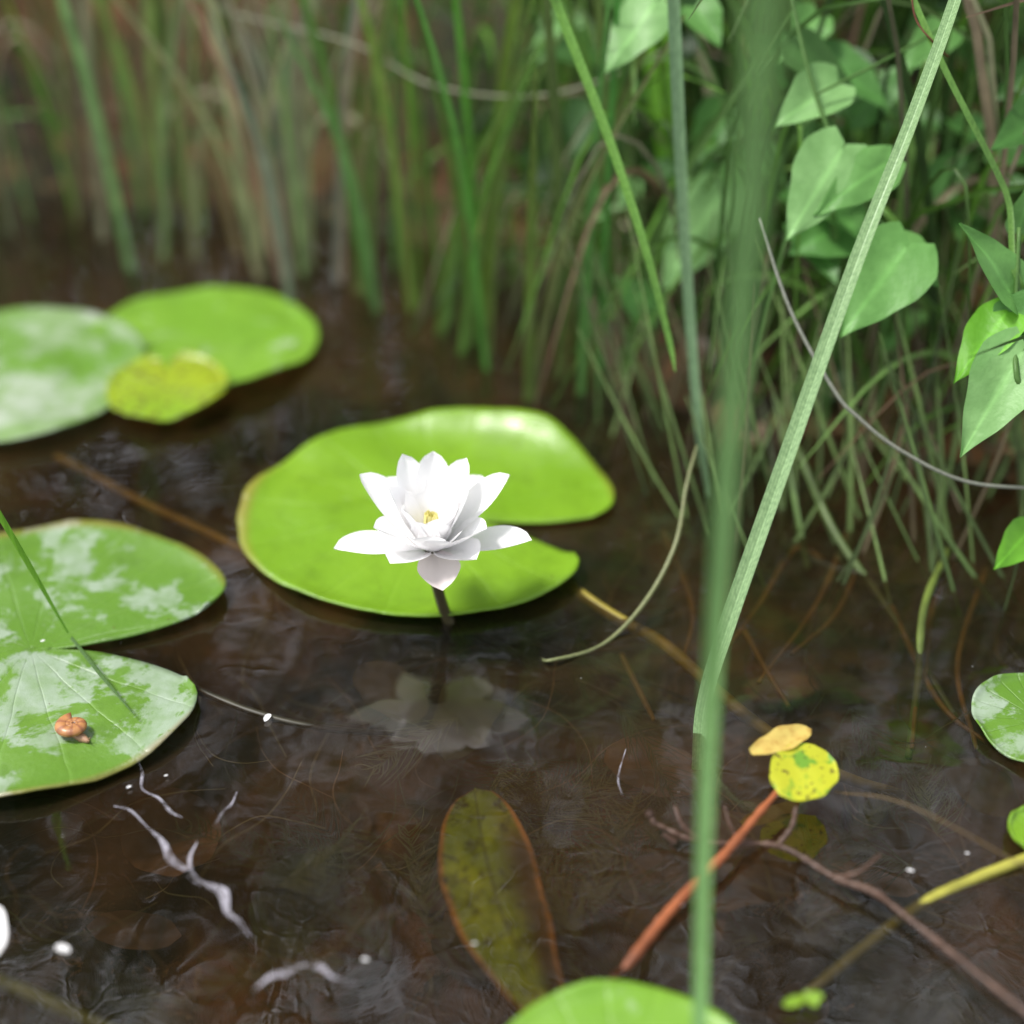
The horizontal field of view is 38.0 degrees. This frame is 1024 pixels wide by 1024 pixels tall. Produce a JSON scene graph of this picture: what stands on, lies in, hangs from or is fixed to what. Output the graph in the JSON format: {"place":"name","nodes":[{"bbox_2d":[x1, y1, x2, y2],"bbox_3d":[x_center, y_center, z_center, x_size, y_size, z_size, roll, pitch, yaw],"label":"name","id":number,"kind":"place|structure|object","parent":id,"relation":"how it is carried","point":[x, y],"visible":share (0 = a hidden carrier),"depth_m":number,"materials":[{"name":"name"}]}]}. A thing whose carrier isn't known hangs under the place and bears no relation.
{"place":"outdoors","nodes":[
{"label":"outdoors","id":0,"kind":"place"},
{"bbox_2d":[204,0,682,97],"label":"grass stem","id":1,"kind":"object","parent":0,"point":[397,67],"visible":0.72,"depth_m":0.91,"materials":[{"name":"plant"}]},
{"bbox_2d":[438,788,563,1011],"bbox_3d":[-0.005,0.163,0.604,0.052,0.021,0.117,0,36,0],"label":"submerged lily leaf","id":2,"kind":"object","parent":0,"point":[490,881],"visible":0.99,"depth_m":0.60,"materials":[{"name":"green plant"}]},
{"bbox_2d":[0,0,1023,1023],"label":"ground","id":3,"kind":"structure","parent":0,"point":[348,372],"depth_m":0.83,"materials":[{"name":"brown soil"}]},
{"bbox_2d":[334,451,574,689],"bbox_3d":[-0.021,0.049,0.739,0.128,0.179,0.065,-7,37,-10],"label":"white water lily","id":4,"kind":"object","parent":3,"relation":"on","point":[432,506],"visible":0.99,"depth_m":0.70,"materials":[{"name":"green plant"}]},
{"bbox_2d":[0,14,1008,512],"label":"dead grass litter","id":5,"kind":"object","parent":3,"relation":"on","point":[452,78],"visible":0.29,"depth_m":1.11,"materials":[{"name":"plant"}]},
{"bbox_2d":[0,0,1023,633],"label":"overhanging grass","id":6,"kind":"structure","parent":3,"relation":"on","point":[770,292],"depth_m":0.84,"materials":[{"name":"green plant"}]},
{"bbox_2d":[533,0,785,327],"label":"bittersweet plant","id":7,"kind":"object","parent":3,"relation":"on","point":[640,28],"visible":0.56,"depth_m":0.85,"materials":[{"name":"green plant"}]},
{"bbox_2d":[481,0,1023,407],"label":"undergrowth leaves","id":8,"kind":"object","parent":3,"relation":"on","point":[1010,137],"visible":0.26,"depth_m":0.84,"materials":[{"name":"green plant"}]},
{"bbox_2d":[773,0,986,342],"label":"bittersweet plant","id":9,"kind":"object","parent":3,"relation":"on","point":[830,174],"visible":0.79,"depth_m":0.74,"materials":[{"name":"green plant"}]},
{"bbox_2d":[953,191,1023,569],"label":"bittersweet plant","id":10,"kind":"object","parent":3,"relation":"on","point":[994,401],"visible":0.98,"depth_m":0.69,"materials":[{"name":"green plant"}]},
{"bbox_2d":[0,0,1023,661],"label":"grass","id":11,"kind":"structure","parent":0,"point":[282,106],"depth_m":0.94,"materials":[{"name":"green plant"}]},
{"bbox_2d":[340,610,693,728],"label":"submerged roots","id":12,"kind":"object","parent":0,"point":[524,635],"visible":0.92,"depth_m":0.74,"materials":[{"name":"brown plant"}]},
{"bbox_2d":[57,246,1023,1023],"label":"dead leaves","id":13,"kind":"object","parent":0,"point":[473,698],"visible":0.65,"depth_m":0.68,"materials":[{"name":"brown plant"}]},
{"bbox_2d":[550,0,675,371],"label":"grass blade","id":14,"kind":"object","parent":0,"point":[572,44],"depth_m":0.74,"materials":[{"name":"green plant"}]},
{"bbox_2d":[590,44,672,332],"bbox_3d":[0.072,-0.204,0.902,0.049,0.241,0.048,0,36,0],"label":"grass blade","id":15,"kind":"object","parent":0,"point":[654,100],"depth_m":0.87,"materials":[{"name":"green plant"}]},
{"bbox_2d":[639,31,672,271],"bbox_3d":[0.085,-0.216,0.919,0.035,0.241,0.061,0,36,0],"label":"grass blade","id":16,"kind":"object","parent":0,"point":[666,81],"depth_m":0.87,"materials":[{"name":"green plant"}]},
{"bbox_2d":[667,0,712,519],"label":"grass blade","id":17,"kind":"object","parent":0,"point":[676,67],"depth_m":0.78,"materials":[{"name":"green plant"}]},
{"bbox_2d":[692,0,779,1023],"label":"grass blade","id":18,"kind":"object","parent":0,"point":[761,39],"depth_m":0.43,"materials":[{"name":"green plant"}]},
{"bbox_2d":[692,0,960,769],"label":"grass blade","id":19,"kind":"object","parent":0,"point":[779,476],"depth_m":0.65,"materials":[{"name":"green plant"}]},
{"bbox_2d":[761,225,1023,488],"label":"grass stem","id":20,"kind":"object","parent":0,"point":[846,406],"visible":0.92,"depth_m":0.72,"materials":[{"name":"grey plant"}]},
{"bbox_2d":[911,0,948,57],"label":"grass stem","id":21,"kind":"object","parent":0,"point":[927,35],"visible":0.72,"depth_m":0.70,"materials":[{"name":"plant"}]},
{"bbox_2d":[911,0,1023,290],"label":"grass blade","id":22,"kind":"object","parent":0,"point":[970,120],"depth_m":0.70,"materials":[{"name":"green plant"}]},
{"label":"water","id":23,"kind":"structure","parent":0,"visible":0},
{"bbox_2d":[0,907,7,951],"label":"fallen petal","id":24,"kind":"object","parent":23,"relation":"on","point":[3,930],"visible":1,"depth_m":0.58,"materials":[{"name":"white plant"}]},
{"bbox_2d":[0,974,109,1023],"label":"lily stem","id":25,"kind":"object","parent":23,"relation":"in","point":[45,1001],"visible":1,"depth_m":0.56,"materials":[{"name":"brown plant"}]},
{"bbox_2d":[0,307,145,441],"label":"lily pad","id":26,"kind":"object","parent":23,"relation":"on","point":[55,363],"visible":1,"depth_m":0.92,"materials":[{"name":"green plant"}]},
{"bbox_2d":[0,519,225,796],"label":"lily pad","id":27,"kind":"object","parent":23,"relation":"on","point":[104,581],"visible":1,"depth_m":0.71,"materials":[{"name":"green plant"}]},
{"bbox_2d":[0,510,68,633],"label":"grass blade","id":28,"kind":"object","parent":27,"relation":"on","point":[15,542],"depth_m":0.69,"materials":[{"name":"green plant"}]},
{"bbox_2d":[54,712,90,742],"bbox_3d":[-0.195,0.098,0.662,0.021,0.008,0.012,22,42,28],"label":"snail","id":29,"kind":"object","parent":27,"relation":"on","point":[67,725],"visible":1,"depth_m":0.66},
{"bbox_2d":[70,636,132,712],"bbox_3d":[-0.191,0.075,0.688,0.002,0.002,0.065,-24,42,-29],"label":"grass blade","id":30,"kind":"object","parent":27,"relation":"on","point":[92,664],"depth_m":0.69,"materials":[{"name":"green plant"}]},
{"bbox_2d":[54,454,246,556],"bbox_3d":[-0.154,0.020,0.809,0.257,0.032,0.044,15,39,19],"label":"lily stem","id":31,"kind":"object","parent":23,"relation":"in","point":[214,536],"visible":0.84,"depth_m":0.81,"materials":[{"name":"brown plant"}]},
{"bbox_2d":[94,286,318,390],"bbox_3d":[-0.196,-0.112,0.948,0.146,0.012,0.145,0,36,0],"label":"lily pad","id":32,"kind":"object","parent":23,"relation":"on","point":[238,334],"visible":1,"depth_m":0.96,"materials":[{"name":"green plant"}]},
{"bbox_2d":[106,351,227,421],"bbox_3d":[-0.207,-0.076,0.894,0.073,0.008,0.072,0,36,0],"label":"lily pad","id":33,"kind":"object","parent":32,"relation":"on","point":[150,387],"visible":1,"depth_m":0.89,"materials":[{"name":"yellow plant"}]},
{"bbox_2d":[196,686,407,737],"bbox_3d":[-0.101,0.096,0.686,0.106,0.014,0.017,7,37,10],"label":"twig","id":34,"kind":"object","parent":23,"relation":"on","point":[222,700],"visible":1,"depth_m":0.68,"materials":[{"name":"grey wood"}]},
{"bbox_2d":[115,749,625,988],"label":"foam streaks","id":35,"kind":"object","parent":23,"relation":"on","point":[225,891],"visible":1,"depth_m":0.60,"materials":[{"name":"grey"}]},
{"bbox_2d":[237,408,614,616],"bbox_3d":[-0.046,-0.005,0.796,0.203,0.019,0.177,0,36,0],"label":"lily pad","id":36,"kind":"object","parent":23,"relation":"on","point":[304,509],"visible":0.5,"depth_m":0.81,"materials":[{"name":"green plant"}]},
{"bbox_2d":[40,457,972,979],"bbox_3d":[0.017,0.063,0.713,0.609,0.007,0.414,0,36,0],"label":"floating debris","id":37,"kind":"object","parent":23,"relation":"on","point":[66,947],"visible":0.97,"depth_m":0.57,"materials":[{"name":"white"}]},
{"bbox_2d":[0,438,1023,1023],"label":"submerged pondweed","id":38,"kind":"object","parent":23,"relation":"in","point":[616,828],"visible":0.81,"depth_m":0.65,"materials":[{"name":"brown plant"}]},
{"bbox_2d":[618,652,655,721],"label":"rhizome root","id":39,"kind":"object","parent":38,"relation":"on","point":[634,680],"visible":1,"depth_m":0.71,"materials":[{"name":"brown plant"}]},
{"bbox_2d":[510,979,732,1023],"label":"lily pad","id":40,"kind":"object","parent":23,"relation":"on","point":[602,1001],"visible":0.94,"depth_m":0.55,"materials":[{"name":"green plant"}]},
{"bbox_2d":[661,529,695,654],"bbox_3d":[0.087,0.042,0.767,0.012,0.003,0.108,0,36,0],"label":"rhizome root","id":41,"kind":"object","parent":23,"relation":"in","point":[679,568],"visible":0.97,"depth_m":0.77,"materials":[{"name":"brown plant"}]},
{"bbox_2d":[608,790,779,979],"bbox_3d":[0.079,0.148,0.599,0.008,0.032,0.120,30,46,35],"label":"red stalk","id":42,"kind":"object","parent":23,"relation":"on","point":[683,895],"visible":0.86,"depth_m":0.59,"materials":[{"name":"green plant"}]},
{"bbox_2d":[558,580,904,799],"bbox_3d":[0.084,0.080,0.726,0.232,0.033,0.035,29,45,33],"label":"lily stem","id":43,"kind":"object","parent":23,"relation":"in","point":[688,665],"visible":0.77,"depth_m":0.71,"materials":[{"name":"brown plant"}]},
{"bbox_2d":[742,628,790,707],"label":"rhizome root","id":44,"kind":"object","parent":23,"relation":"in","point":[760,660],"visible":1,"depth_m":0.72,"materials":[{"name":"brown plant"}]},
{"bbox_2d":[727,545,823,650],"bbox_3d":[0.129,0.044,0.765,0.017,0.003,0.102,25,43,30],"label":"rhizome root","id":45,"kind":"object","parent":23,"relation":"in","point":[771,584],"visible":0.91,"depth_m":0.77,"materials":[{"name":"brown plant"}]},
{"bbox_2d":[749,724,810,754],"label":"fallen leaf","id":46,"kind":"object","parent":23,"relation":"on","point":[778,738],"visible":1,"depth_m":0.64,"materials":[{"name":"yellow plant"}]},
{"bbox_2d":[757,530,846,683],"bbox_3d":[0.153,0.047,0.761,0.008,0.003,0.138,17,39,22],"label":"rhizome root","id":47,"kind":"object","parent":23,"relation":"in","point":[812,611],"visible":0.97,"depth_m":0.75,"materials":[{"name":"brown plant"}]},
{"bbox_2d":[782,991,822,1007],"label":"duckweed","id":48,"kind":"object","parent":23,"relation":"on","point":[812,998],"visible":1,"depth_m":0.55,"materials":[{"name":"green plant"}]},
{"bbox_2d":[769,743,838,800],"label":"fallen leaf","id":49,"kind":"object","parent":23,"relation":"on","point":[803,771],"visible":1,"depth_m":0.62,"materials":[{"name":"yellow plant"}]},
{"bbox_2d":[790,571,858,655],"bbox_3d":[0.162,0.051,0.755,0.008,0.003,0.082,21,41,26],"label":"rhizome root","id":50,"kind":"object","parent":23,"relation":"in","point":[839,608],"visible":1,"depth_m":0.75,"materials":[{"name":"brown plant"}]},
{"bbox_2d":[644,805,1023,1015],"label":"twig","id":51,"kind":"object","parent":23,"relation":"on","point":[844,880],"visible":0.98,"depth_m":0.59,"materials":[{"name":"brown wood"}]},
{"bbox_2d":[798,444,960,719],"bbox_3d":[0.183,0.031,0.756,0.009,0.053,0.172,-13,38,-17],"label":"water plant stem","id":52,"kind":"object","parent":23,"relation":"on","point":[860,569],"visible":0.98,"depth_m":0.76,"materials":[{"name":"brown plant"}]},
{"bbox_2d":[795,853,1023,1009],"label":"lily stem","id":53,"kind":"object","parent":23,"relation":"in","point":[858,952],"visible":0.87,"depth_m":0.59,"materials":[{"name":"yellow plant"}]},
{"bbox_2d":[910,567,935,750],"bbox_3d":[0.202,0.069,0.730,0.004,0.003,0.139,10,37,14],"label":"rhizome root","id":54,"kind":"object","parent":23,"relation":"in","point":[914,723],"visible":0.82,"depth_m":0.69,"materials":[{"name":"brown plant"}]},
{"bbox_2d":[904,547,951,759],"bbox_3d":[0.203,0.065,0.733,0.010,0.028,0.141,12,38,16],"label":"water plant stem","id":55,"kind":"object","parent":23,"relation":"in","point":[927,596],"visible":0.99,"depth_m":0.72,"materials":[{"name":"green plant"}]},
{"bbox_2d":[834,791,1023,866],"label":"grass stem","id":56,"kind":"object","parent":23,"relation":"on","point":[936,818],"visible":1,"depth_m":0.59,"materials":[{"name":"plant"}]},
{"bbox_2d":[922,529,959,683],"bbox_3d":[0.219,0.046,0.762,0.006,0.003,0.130,13,38,17],"label":"rhizome root","id":57,"kind":"object","parent":23,"relation":"in","point":[939,585],"visible":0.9,"depth_m":0.75,"materials":[{"name":"brown plant"}]},
{"bbox_2d":[890,605,995,750],"bbox_3d":[0.202,0.079,0.717,0.013,0.003,0.105,-9,37,-12],"label":"rhizome root","id":58,"kind":"object","parent":23,"relation":"in","point":[948,713],"visible":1,"depth_m":0.70,"materials":[{"name":"brown plant"}]},
{"bbox_2d":[954,567,988,750],"bbox_3d":[0.225,0.068,0.732,0.014,0.003,0.138,10,37,13],"label":"rhizome root","id":59,"kind":"object","parent":23,"relation":"in","point":[964,630],"visible":1,"depth_m":0.73,"materials":[{"name":"brown plant"}]},
{"bbox_2d":[971,673,1023,761],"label":"lily pad","id":60,"kind":"object","parent":23,"relation":"on","point":[997,706],"visible":1,"depth_m":0.68,"materials":[{"name":"green plant"}]},
{"bbox_2d":[1008,805,1023,847],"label":"lily pad","id":61,"kind":"object","parent":23,"relation":"on","point":[1016,823],"visible":1,"depth_m":0.62,"materials":[{"name":"green plant"}]}
]}

